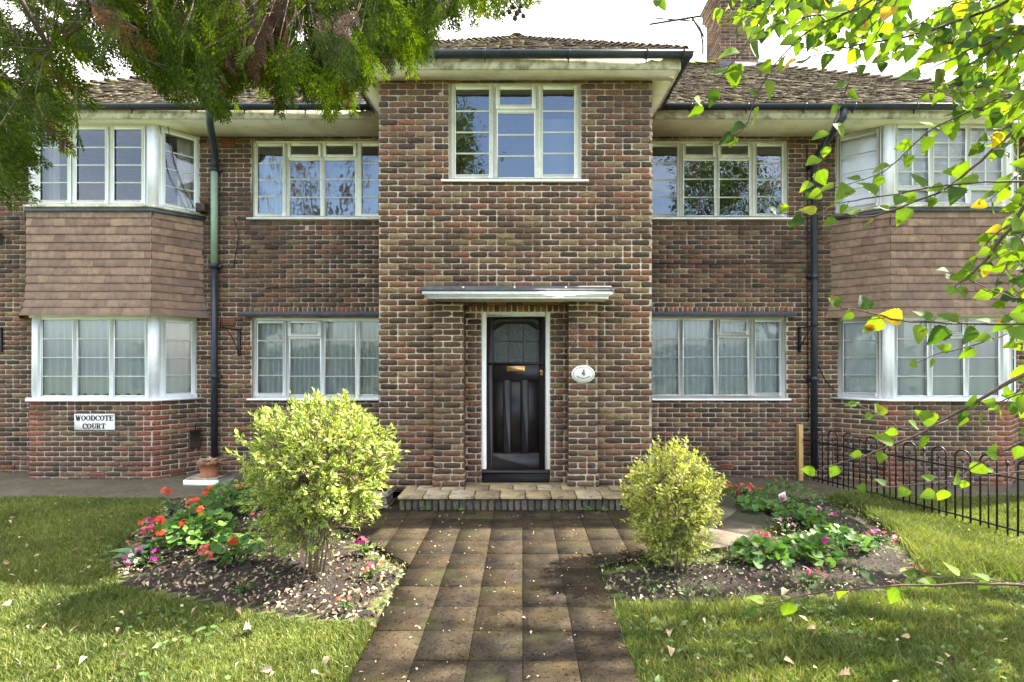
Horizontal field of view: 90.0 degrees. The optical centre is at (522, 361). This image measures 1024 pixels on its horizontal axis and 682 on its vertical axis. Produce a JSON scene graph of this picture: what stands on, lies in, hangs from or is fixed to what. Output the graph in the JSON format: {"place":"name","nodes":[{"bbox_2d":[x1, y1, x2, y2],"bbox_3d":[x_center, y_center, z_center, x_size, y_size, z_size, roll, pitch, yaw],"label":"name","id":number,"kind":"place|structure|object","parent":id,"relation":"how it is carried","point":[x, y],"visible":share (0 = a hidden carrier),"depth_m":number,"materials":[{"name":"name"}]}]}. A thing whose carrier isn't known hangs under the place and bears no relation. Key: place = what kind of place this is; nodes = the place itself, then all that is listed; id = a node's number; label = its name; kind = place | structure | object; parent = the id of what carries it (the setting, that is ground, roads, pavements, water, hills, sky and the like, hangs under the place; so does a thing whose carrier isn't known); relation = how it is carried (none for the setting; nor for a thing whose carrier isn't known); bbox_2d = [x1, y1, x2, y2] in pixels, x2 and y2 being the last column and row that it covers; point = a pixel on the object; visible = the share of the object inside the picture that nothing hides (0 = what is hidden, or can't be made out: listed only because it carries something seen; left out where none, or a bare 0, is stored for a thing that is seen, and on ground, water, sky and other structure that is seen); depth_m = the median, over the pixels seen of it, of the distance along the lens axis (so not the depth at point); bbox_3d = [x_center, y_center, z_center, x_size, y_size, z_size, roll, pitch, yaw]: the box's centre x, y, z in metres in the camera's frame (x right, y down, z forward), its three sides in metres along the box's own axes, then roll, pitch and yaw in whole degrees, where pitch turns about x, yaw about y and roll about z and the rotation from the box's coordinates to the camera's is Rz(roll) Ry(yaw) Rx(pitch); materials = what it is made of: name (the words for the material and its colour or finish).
{"place":"outdoors","nodes":[
{"label":"outdoors","id":0,"kind":"place"},
{"bbox_2d":[0,493,407,681],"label":"lawn grass","id":1,"kind":"structure","parent":0,"point":[88,612],"depth_m":3.46,"materials":[{"name":"green plant"}]},
{"bbox_2d":[45,664,59,669],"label":"fallen leaf","id":2,"kind":"object","parent":1,"relation":"on","point":[54,667],"visible":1,"depth_m":2.90,"materials":[{"name":"beige plant"}]},
{"bbox_2d":[79,656,86,663],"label":"fallen leaf","id":3,"kind":"object","parent":1,"relation":"on","point":[82,658],"visible":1,"depth_m":3.00,"materials":[{"name":"beige plant"}]},
{"bbox_2d":[2,545,368,679],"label":"lawn weeds","id":4,"kind":"object","parent":1,"relation":"on","point":[173,639],"visible":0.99,"depth_m":3.29,"materials":[{"name":"green plant"}]},
{"bbox_2d":[243,621,252,633],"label":"fallen leaf","id":5,"kind":"object","parent":1,"relation":"on","point":[247,628],"visible":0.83,"depth_m":3.34,"materials":[{"name":"beige plant"}]},
{"bbox_2d":[0,472,1023,499],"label":"pavement","id":6,"kind":"structure","parent":0,"point":[14,484],"depth_m":7.24,"materials":[{"name":"concrete"}]},
{"bbox_2d":[183,473,233,485],"bbox_3d":[-4.470,1.680,7.310,0.500,0.100,0.380,0,0,0],"label":"pot stand","id":7,"kind":"object","parent":6,"relation":"on","point":[195,480],"visible":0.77,"depth_m":7.14,"materials":[{"name":"white stone"}]},
{"bbox_2d":[194,456,225,476],"bbox_3d":[-4.463,1.500,7.313,0.474,0.256,0.463,0,0,-39],"label":"terracotta pot","id":8,"kind":"object","parent":7,"relation":"on","point":[209,467],"visible":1,"depth_m":7.22,"materials":[{"name":"orange ceramic"}]},
{"bbox_2d":[796,424,809,480],"bbox_3d":[4.327,1.413,7.878,0.101,0.875,0.206,0,0,-41],"label":"timber post","id":9,"kind":"object","parent":6,"relation":"on","point":[800,439],"visible":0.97,"depth_m":7.88,"materials":[{"name":"brown wood"}]},
{"bbox_2d":[0,494,1023,681],"bbox_3d":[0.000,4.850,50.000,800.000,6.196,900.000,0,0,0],"label":"ground","id":10,"kind":"structure","parent":0,"point":[375,601],"depth_m":3.80,"materials":[{"name":"brown soil"}]},
{"bbox_2d":[0,600,11,606],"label":"fallen leaf","id":11,"kind":"object","parent":10,"relation":"on","point":[8,602],"visible":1,"depth_m":3.64,"materials":[{"name":"beige plant"}]},
{"bbox_2d":[111,497,402,624],"bbox_3d":[-2.725,1.745,5.025,3.650,0.182,3.150,0,0,0],"label":"flower bed","id":12,"kind":"object","parent":10,"relation":"on","point":[290,611],"visible":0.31,"depth_m":4.12,"materials":[{"name":"soil"}]},
{"bbox_2d":[109,544,160,559],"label":"hosta","id":13,"kind":"object","parent":12,"relation":"on","point":[124,551],"visible":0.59,"depth_m":4.50,"materials":[{"name":"green plant"}]},
{"bbox_2d":[127,536,166,551],"bbox_3d":[-3.417,1.683,4.721,0.398,0.119,0.423,0,0,-45],"label":"petunia","id":14,"kind":"object","parent":12,"relation":"on","point":[138,545],"visible":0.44,"depth_m":4.70,"materials":[{"name":"pink plant"}]},
{"bbox_2d":[119,545,178,568],"bbox_3d":[-3.212,1.675,4.423,0.429,0.142,0.427,0,0,40],"label":"petunia","id":15,"kind":"object","parent":12,"relation":"on","point":[143,558],"visible":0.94,"depth_m":4.39,"materials":[{"name":"pink plant"}]},
{"bbox_2d":[130,515,171,536],"bbox_3d":[-3.615,1.639,5.122,0.503,0.195,0.485,0,0,-34],"label":"petunia","id":16,"kind":"object","parent":12,"relation":"on","point":[150,527],"visible":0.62,"depth_m":5.01,"materials":[{"name":"pink plant"}]},
{"bbox_2d":[159,487,181,514],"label":"geranium","id":17,"kind":"object","parent":12,"relation":"on","point":[170,511],"visible":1,"depth_m":5.75,"materials":[{"name":"green plant"}]},
{"bbox_2d":[148,498,240,551],"bbox_3d":[-3.026,1.509,4.750,0.699,0.464,0.775,0,0,-19],"label":"geranium","id":18,"kind":"object","parent":12,"relation":"on","point":[183,522],"visible":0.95,"depth_m":4.66,"materials":[{"name":"green plant"}]},
{"bbox_2d":[184,505,214,520],"bbox_3d":[-3.455,1.631,5.452,0.375,0.201,0.380,0,0,21],"label":"petunia","id":19,"kind":"object","parent":12,"relation":"on","point":[197,514],"visible":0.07,"depth_m":5.45,"materials":[{"name":"red plant"}]},
{"bbox_2d":[188,480,262,514],"bbox_3d":[-3.249,1.524,5.670,0.750,0.406,0.718,0,0,0],"label":"geranium","id":20,"kind":"object","parent":12,"relation":"on","point":[204,501],"visible":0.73,"depth_m":5.58,"materials":[{"name":"green plant"}]},
{"bbox_2d":[197,532,266,566],"bbox_3d":[-2.486,1.616,4.440,0.541,0.260,0.529,0,0,0],"label":"geranium","id":21,"kind":"object","parent":12,"relation":"on","point":[233,541],"visible":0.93,"depth_m":4.36,"materials":[{"name":"green plant"}]},
{"bbox_2d":[231,576,253,593],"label":"seedling","id":22,"kind":"object","parent":12,"relation":"on","point":[243,587],"visible":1,"depth_m":3.85,"materials":[{"name":"green plant"}]},
{"bbox_2d":[110,498,404,620],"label":"leaf litter","id":23,"kind":"object","parent":12,"relation":"on","point":[158,586],"visible":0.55,"depth_m":4.05,"materials":[{"name":"brown plant"}]},
{"bbox_2d":[116,495,399,611],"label":"bed weeds","id":24,"kind":"object","parent":12,"relation":"on","point":[158,574],"visible":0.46,"depth_m":4.10,"materials":[{"name":"green plant"}]},
{"bbox_2d":[240,511,277,531],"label":"impatiens","id":25,"kind":"object","parent":12,"relation":"on","point":[258,515],"visible":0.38,"depth_m":5.16,"materials":[{"name":"pink plant"}]},
{"bbox_2d":[225,387,409,577],"bbox_3d":[-1.643,0.976,4.207,1.396,1.525,1.239,0,0,0],"label":"variegated shrub","id":26,"kind":"object","parent":12,"relation":"on","point":[308,447],"visible":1,"depth_m":4.00,"materials":[{"name":"green plant"}]},
{"bbox_2d":[336,596,353,609],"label":"impatiens","id":27,"kind":"object","parent":12,"relation":"on","point":[343,605],"visible":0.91,"depth_m":3.60,"materials":[{"name":"green plant"}]},
{"bbox_2d":[351,536,375,554],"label":"impatiens","id":28,"kind":"object","parent":12,"relation":"on","point":[367,548],"visible":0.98,"depth_m":4.60,"materials":[{"name":"green plant"}]},
{"bbox_2d":[358,559,381,578],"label":"impatiens","id":29,"kind":"object","parent":12,"relation":"on","point":[369,570],"visible":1,"depth_m":4.08,"materials":[{"name":"green plant"}]},
{"bbox_2d":[259,664,271,671],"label":"fallen leaf","id":30,"kind":"object","parent":10,"relation":"on","point":[267,668],"visible":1,"depth_m":2.90,"materials":[{"name":"beige plant"}]},
{"bbox_2d":[0,0,544,212],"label":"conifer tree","id":31,"kind":"object","parent":10,"relation":"on","point":[213,53],"visible":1,"depth_m":2.03,"materials":[{"name":"green plant"}]},
{"bbox_2d":[322,656,328,666],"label":"fallen leaf","id":32,"kind":"object","parent":10,"relation":"on","point":[325,659],"visible":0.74,"depth_m":3.01,"materials":[{"name":"beige plant"}]},
{"bbox_2d":[0,498,1016,681],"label":"leaf fragments","id":33,"kind":"object","parent":10,"relation":"on","point":[315,671],"visible":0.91,"depth_m":3.40,"materials":[{"name":"beige plant"}]},
{"bbox_2d":[0,0,1023,491],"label":"apartment building","id":34,"kind":"structure","parent":10,"relation":"on","point":[488,274],"depth_m":7.55,"materials":[{"name":"brick"}]},
{"bbox_2d":[0,327,2,351],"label":"wall bracket","id":35,"kind":"object","parent":34,"relation":"attached to","point":[1,339],"depth_m":7.97,"materials":[{"name":"black paint"}]},
{"bbox_2d":[44,133,59,199],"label":"curtain","id":36,"kind":"object","parent":34,"relation":"hanging from","point":[51,190],"visible":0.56,"depth_m":7.69,"materials":[{"name":"white fabric"}]},
{"bbox_2d":[74,414,114,429],"bbox_3d":[-6.289,0.891,7.532,0.595,0.234,0.020,0,0,0],"label":"name sign","id":37,"kind":"object","parent":34,"relation":"attached to","point":[94,421],"visible":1,"depth_m":7.53,"materials":[{"name":"white metal"}]},
{"bbox_2d":[45,320,144,394],"bbox_3d":[-6.355,-0.060,7.654,1.810,1.180,0.030,0,0,0],"label":"net curtain","id":38,"kind":"object","parent":34,"relation":"hanging from","point":[95,348],"visible":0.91,"depth_m":7.66,"materials":[{"name":"white fabric"}]},
{"bbox_2d":[29,124,199,212],"bbox_3d":[-6.355,-2.895,7.791,2.645,1.211,0.508,0,0,0],"label":"bay window","id":39,"kind":"structure","parent":34,"relation":"in","point":[153,141],"depth_m":7.55,"materials":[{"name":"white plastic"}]},
{"bbox_2d":[25,316,204,401],"bbox_3d":[-6.355,-0.040,7.772,2.791,1.260,0.546,0,0,0],"label":"bay window","id":40,"kind":"structure","parent":34,"relation":"in","point":[155,357],"depth_m":7.59,"materials":[{"name":"white plastic"}]},
{"bbox_2d":[166,323,189,392],"bbox_3d":[-5.260,-0.060,7.890,0.020,1.180,0.511,0,0,42],"label":"net curtain","id":41,"kind":"object","parent":34,"relation":"hanging from","point":[178,331],"visible":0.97,"depth_m":7.86,"materials":[{"name":"white fabric"}]},
{"bbox_2d":[159,125,208,214],"bbox_3d":[-5.153,-2.879,7.820,0.631,1.285,0.170,0,0,-32],"label":"cable","id":42,"kind":"object","parent":34,"relation":"attached to","point":[202,207],"visible":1,"depth_m":7.88,"materials":[{"name":"black plastic"}]},
{"bbox_2d":[177,138,192,207],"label":"curtain","id":43,"kind":"object","parent":34,"relation":"hanging from","point":[184,163],"visible":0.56,"depth_m":7.96,"materials":[{"name":"white fabric"}]},
{"bbox_2d":[189,418,200,447],"bbox_3d":[-5.044,1.105,7.902,0.112,0.451,0.150,0,0,43],"label":"utility box","id":44,"kind":"object","parent":34,"relation":"attached to","point":[194,438],"visible":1,"depth_m":7.88,"materials":[{"name":"black metal"}]},
{"bbox_2d":[219,325,240,354],"bbox_3d":[-4.453,-0.311,7.804,0.043,0.443,0.393,0,0,14],"label":"wall bracket","id":45,"kind":"object","parent":34,"relation":"attached to","point":[238,346],"depth_m":7.96,"materials":[{"name":"black metal"}]},
{"bbox_2d":[260,156,282,212],"bbox_3d":[-4.005,-2.745,8.180,0.400,1.050,0.060,0,0,0],"label":"net curtain","id":46,"kind":"object","parent":34,"relation":"hanging from","point":[271,188],"visible":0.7,"depth_m":8.18,"materials":[{"name":"white fabric"}]},
{"bbox_2d":[246,141,378,219],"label":"window","id":47,"kind":"structure","parent":34,"relation":"in","point":[322,156],"depth_m":8.03,"materials":[{"name":"white paint"}]},
{"bbox_2d":[246,318,378,399],"bbox_3d":[-3.130,-0.035,8.025,2.310,1.290,0.150,0,0,0],"label":"window","id":48,"kind":"structure","parent":34,"relation":"in","point":[288,335],"depth_m":8.03,"materials":[{"name":"white plastic"}]},
{"bbox_2d":[260,322,378,393],"bbox_3d":[-3.105,-0.060,8.115,2.140,1.180,0.056,0,0,0],"label":"net curtain","id":49,"kind":"object","parent":34,"relation":"hanging from","point":[334,349],"visible":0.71,"depth_m":8.12,"materials":[{"name":"white fabric"}]},
{"bbox_2d":[292,159,378,214],"bbox_3d":[-2.930,-2.745,8.300,1.590,1.050,0.060,0,0,0],"label":"net curtain","id":50,"kind":"object","parent":34,"relation":"hanging from","point":[334,188],"visible":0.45,"depth_m":8.30,"materials":[{"name":"white fabric"}]},
{"bbox_2d":[441,83,588,182],"bbox_3d":[-0.090,-2.863,6.425,1.835,1.266,0.150,0,0,0],"label":"window","id":51,"kind":"structure","parent":34,"relation":"in","point":[494,89],"depth_m":6.42,"materials":[{"name":"white paint"}]},
{"bbox_2d":[487,317,544,467],"bbox_3d":[-0.081,0.407,6.613,0.747,1.949,0.063,0,0,0],"label":"door","id":52,"kind":"structure","parent":34,"relation":"in","point":[515,345],"depth_m":6.60,"materials":[{"name":"black wood"}]},
{"bbox_2d":[543,119,573,173],"bbox_3d":[0.453,-2.720,6.700,0.530,0.900,0.008,0,0,0],"label":"window pane","id":53,"kind":"structure","parent":34,"relation":"hanging from","point":[558,143],"depth_m":6.70,"materials":[{"name":"clear glass"}]},
{"bbox_2d":[572,365,594,382],"bbox_3d":[0.755,0.161,6.330,0.294,0.224,0.033,0,0,0],"label":"house number plaque","id":54,"kind":"object","parent":34,"relation":"attached to","point":[583,374],"visible":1,"depth_m":6.32,"materials":[{"name":"white ceramic"}]},
{"bbox_2d":[650,10,704,54],"bbox_3d":[3.635,-7.659,12.000,1.290,0.918,0.500,0,0,0],"label":"television aerial","id":55,"kind":"object","parent":34,"relation":"attached to","point":[692,17],"visible":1,"depth_m":11.99,"materials":[{"name":"black paint"}]},
{"bbox_2d":[652,321,777,393],"bbox_3d":[3.027,-0.060,8.120,2.135,1.180,0.060,0,0,0],"label":"net curtain","id":56,"kind":"object","parent":34,"relation":"hanging from","point":[703,366],"visible":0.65,"depth_m":8.12,"materials":[{"name":"white fabric"}]},
{"bbox_2d":[652,317,791,399],"bbox_3d":[3.042,-0.045,8.025,2.285,1.310,0.150,0,0,0],"label":"window","id":57,"kind":"structure","parent":34,"relation":"in","point":[749,333],"depth_m":8.03,"materials":[{"name":"white plastic"}]},
{"bbox_2d":[652,141,792,219],"bbox_3d":[3.058,-2.830,8.025,2.316,1.250,0.150,0,0,0],"label":"window","id":58,"kind":"structure","parent":34,"relation":"in","point":[716,156],"depth_m":8.03,"materials":[{"name":"white paint"}]},
{"bbox_2d":[798,323,818,351],"bbox_3d":[4.363,-0.351,7.804,0.043,0.423,0.393,0,0,-14],"label":"wall bracket","id":59,"kind":"object","parent":34,"relation":"attached to","point":[799,339],"depth_m":7.96,"materials":[{"name":"black metal"}]},
{"bbox_2d":[841,134,875,206],"bbox_3d":[5.195,-2.892,7.874,0.511,1.163,0.009,0,0,40],"label":"venetian blind","id":60,"kind":"object","parent":34,"relation":"hanging from","point":[869,158],"visible":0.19,"depth_m":7.88,"materials":[{"name":"white plastic"}]},
{"bbox_2d":[844,323,875,392],"bbox_3d":[5.180,-0.060,7.885,0.576,1.180,0.030,0,0,40],"label":"net curtain","id":61,"kind":"object","parent":34,"relation":"hanging from","point":[866,366],"visible":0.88,"depth_m":7.88,"materials":[{"name":"white fabric"}]},
{"bbox_2d":[830,316,1015,401],"bbox_3d":[6.315,-0.040,7.775,3.011,1.260,0.552,0,0,0],"label":"bay window","id":62,"kind":"structure","parent":34,"relation":"in","point":[886,357],"depth_m":7.59,"materials":[{"name":"white plastic"}]},
{"bbox_2d":[835,124,1018,213],"bbox_3d":[6.315,-2.895,7.797,2.865,1.211,0.508,0,0,0],"label":"bay window","id":63,"kind":"structure","parent":34,"relation":"in","point":[886,135],"depth_m":7.57,"materials":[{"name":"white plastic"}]},
{"bbox_2d":[897,320,995,394],"bbox_3d":[6.315,-0.060,7.659,1.790,1.180,0.024,0,0,0],"label":"net curtain","id":64,"kind":"object","parent":34,"relation":"hanging from","point":[946,367],"visible":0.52,"depth_m":7.66,"materials":[{"name":"white fabric"}]},
{"bbox_2d":[898,129,998,201],"bbox_3d":[6.325,-2.892,7.623,1.690,1.163,0.009,0,0,0],"label":"venetian blind","id":65,"kind":"object","parent":34,"relation":"hanging from","point":[940,149],"visible":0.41,"depth_m":7.62,"materials":[{"name":"white plastic"}]},
{"bbox_2d":[710,671,720,680],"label":"fallen leaf","id":66,"kind":"object","parent":10,"relation":"on","point":[716,673],"visible":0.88,"depth_m":2.87,"materials":[{"name":"brown plant"}]},
{"bbox_2d":[600,495,912,604],"bbox_3d":[2.400,1.811,5.370,3.500,0.234,3.300,0,0,0],"label":"flower bed","id":67,"kind":"object","parent":10,"relation":"on","point":[891,563],"visible":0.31,"depth_m":4.22,"materials":[{"name":"soil"}]},
{"bbox_2d":[619,430,728,570],"bbox_3d":[1.298,1.179,4.389,0.934,1.195,0.946,0,0,0],"label":"variegated shrub","id":68,"kind":"object","parent":67,"relation":"on","point":[688,494],"visible":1,"depth_m":4.23,"materials":[{"name":"green plant"}]},
{"bbox_2d":[722,482,764,496],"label":"impatiens","id":69,"kind":"object","parent":67,"relation":"on","point":[746,490],"visible":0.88,"depth_m":6.73,"materials":[{"name":"green plant"}]},
{"bbox_2d":[735,495,780,511],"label":"geranium","id":70,"kind":"object","parent":67,"relation":"on","point":[760,504],"visible":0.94,"depth_m":5.91,"materials":[{"name":"green plant"}]},
{"bbox_2d":[600,491,918,600],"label":"leaf litter","id":71,"kind":"object","parent":67,"relation":"on","point":[739,587],"visible":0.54,"depth_m":4.15,"materials":[{"name":"brown plant"}]},
{"bbox_2d":[749,530,771,550],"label":"impatiens","id":72,"kind":"object","parent":67,"relation":"on","point":[764,534],"visible":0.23,"depth_m":4.71,"materials":[{"name":"pink plant"}]},
{"bbox_2d":[601,489,920,595],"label":"bed weeds","id":73,"kind":"object","parent":67,"relation":"on","point":[689,588],"visible":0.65,"depth_m":4.28,"materials":[{"name":"green plant"}]},
{"bbox_2d":[728,533,795,568],"bbox_3d":[2.074,1.624,4.459,0.565,0.252,0.544,0,0,0],"label":"geranium","id":74,"kind":"object","parent":67,"relation":"on","point":[750,554],"visible":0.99,"depth_m":4.37,"materials":[{"name":"green plant"}]},
{"bbox_2d":[742,487,797,505],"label":"young shrub","id":75,"kind":"object","parent":67,"relation":"on","point":[772,494],"visible":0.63,"depth_m":6.24,"materials":[{"name":"green plant"}]},
{"bbox_2d":[766,516,797,528],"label":"impatiens","id":76,"kind":"object","parent":67,"relation":"on","point":[784,524],"visible":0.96,"depth_m":5.42,"materials":[{"name":"pink plant"}]},
{"bbox_2d":[778,492,786,502],"bbox_3d":[2.849,1.487,5.599,0.122,0.129,0.031,0,0,-7],"label":"plant label","id":77,"kind":"object","parent":67,"relation":"on","point":[782,497],"visible":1,"depth_m":5.60,"materials":[{"name":"white plastic"}]},
{"bbox_2d":[781,587,789,595],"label":"fallen leaf","id":78,"kind":"object","parent":67,"relation":"on","point":[783,590],"visible":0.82,"depth_m":3.86,"materials":[{"name":"beige plant"}]},
{"bbox_2d":[754,477,824,503],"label":"young shrub","id":79,"kind":"object","parent":67,"relation":"on","point":[769,486],"visible":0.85,"depth_m":6.48,"materials":[{"name":"green plant"}]},
{"bbox_2d":[771,503,831,528],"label":"geranium","id":80,"kind":"object","parent":67,"relation":"on","point":[803,511],"visible":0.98,"depth_m":5.56,"materials":[{"name":"green plant"}]},
{"bbox_2d":[776,531,846,567],"bbox_3d":[2.540,1.636,4.543,0.552,0.263,0.565,0,0,0],"label":"geranium","id":81,"kind":"object","parent":67,"relation":"on","point":[807,545],"visible":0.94,"depth_m":4.46,"materials":[{"name":"green plant"}]},
{"bbox_2d":[797,566,826,584],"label":"impatiens","id":82,"kind":"object","parent":67,"relation":"on","point":[808,570],"visible":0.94,"depth_m":4.04,"materials":[{"name":"green plant"}]},
{"bbox_2d":[815,505,838,518],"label":"impatiens","id":83,"kind":"object","parent":67,"relation":"on","point":[831,513],"visible":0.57,"depth_m":5.83,"materials":[{"name":"pink plant"}]},
{"bbox_2d":[807,523,878,551],"bbox_3d":[3.009,1.669,4.855,0.593,0.243,0.558,0,0,0],"label":"geranium","id":84,"kind":"object","parent":67,"relation":"on","point":[844,534],"visible":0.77,"depth_m":4.79,"materials":[{"name":"green plant"}]},
{"bbox_2d":[859,529,896,545],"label":"impatiens","id":85,"kind":"object","parent":67,"relation":"on","point":[878,539],"visible":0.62,"depth_m":5.05,"materials":[{"name":"pink plant"}]},
{"bbox_2d":[909,563,929,575],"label":"seedling","id":86,"kind":"object","parent":67,"relation":"on","point":[917,572],"visible":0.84,"depth_m":4.34,"materials":[{"name":"green plant"}]},
{"bbox_2d":[784,656,793,663],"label":"fallen leaf","id":87,"kind":"object","parent":10,"relation":"on","point":[787,658],"visible":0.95,"depth_m":2.99,"materials":[{"name":"beige plant"}]},
{"bbox_2d":[616,546,1023,681],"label":"lawn weeds","id":88,"kind":"object","parent":10,"relation":"on","point":[658,678],"visible":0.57,"depth_m":3.28,"materials":[{"name":"green plant"}]},
{"bbox_2d":[667,645,674,656],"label":"fallen leaf","id":89,"kind":"object","parent":88,"relation":"on","point":[671,649],"visible":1,"depth_m":3.09,"materials":[{"name":"beige plant"}]},
{"bbox_2d":[653,0,1023,614],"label":"broadleaf tree","id":90,"kind":"object","parent":10,"relation":"on","point":[995,35],"visible":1,"depth_m":1.73,"materials":[{"name":"green plant"}]},
{"bbox_2d":[900,633,909,637],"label":"fallen leaf","id":91,"kind":"object","parent":10,"relation":"on","point":[906,635],"visible":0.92,"depth_m":3.28,"materials":[{"name":"beige plant"}]},
{"bbox_2d":[805,428,1023,536],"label":"iron fence","id":92,"kind":"object","parent":10,"relation":"on","point":[1006,527],"visible":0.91,"depth_m":6.20,"materials":[{"name":"black metal"}]},
{"bbox_2d":[969,57,1012,176],"bbox_3d":[7.422,-2.490,5.065,5.614,8.654,5.213,0,0,0],"label":"garden tree","id":93,"kind":"object","parent":10,"relation":"on","point":[1008,140],"visible":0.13,"depth_m":7.00,"materials":[{"name":"green plant"}]},
{"bbox_2d":[0,0,1023,88],"label":"sky","id":94,"kind":"structure","parent":0,"point":[614,20],"materials":[{"name":"white"}]},
{"bbox_2d":[325,488,779,681],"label":"path","id":95,"kind":"structure","parent":0,"point":[495,651],"depth_m":3.81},
{"bbox_2d":[357,485,395,507],"bbox_3d":[-1.770,1.630,6.160,0.420,0.200,0.360,0,0,0],"label":"stone planter","id":96,"kind":"object","parent":95,"relation":"on","point":[388,499],"visible":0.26,"depth_m":6.02,"materials":[{"name":"stone"}]},
{"bbox_2d":[397,482,625,510],"bbox_3d":[-0.110,1.648,6.228,2.650,0.204,0.725,0,0,0],"label":"doorstep","id":97,"kind":"object","parent":95,"relation":"on","point":[513,496],"visible":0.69,"depth_m":5.90,"materials":[{"name":"stone"}]},
{"bbox_2d":[359,507,754,681],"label":"leaf crumbs","id":98,"kind":"object","parent":95,"relation":"on","point":[494,591],"visible":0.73,"depth_m":4.02,"materials":[{"name":"brown plant"}]},
{"bbox_2d":[597,488,1023,681],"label":"lawn grass","id":99,"kind":"structure","parent":0,"point":[950,539],"depth_m":3.48,"materials":[{"name":"green plant"}]},
{"bbox_2d":[837,666,849,676],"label":"fallen leaf","id":100,"kind":"object","parent":99,"relation":"on","point":[845,671],"visible":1,"depth_m":2.87,"materials":[{"name":"beige plant"}]}
]}

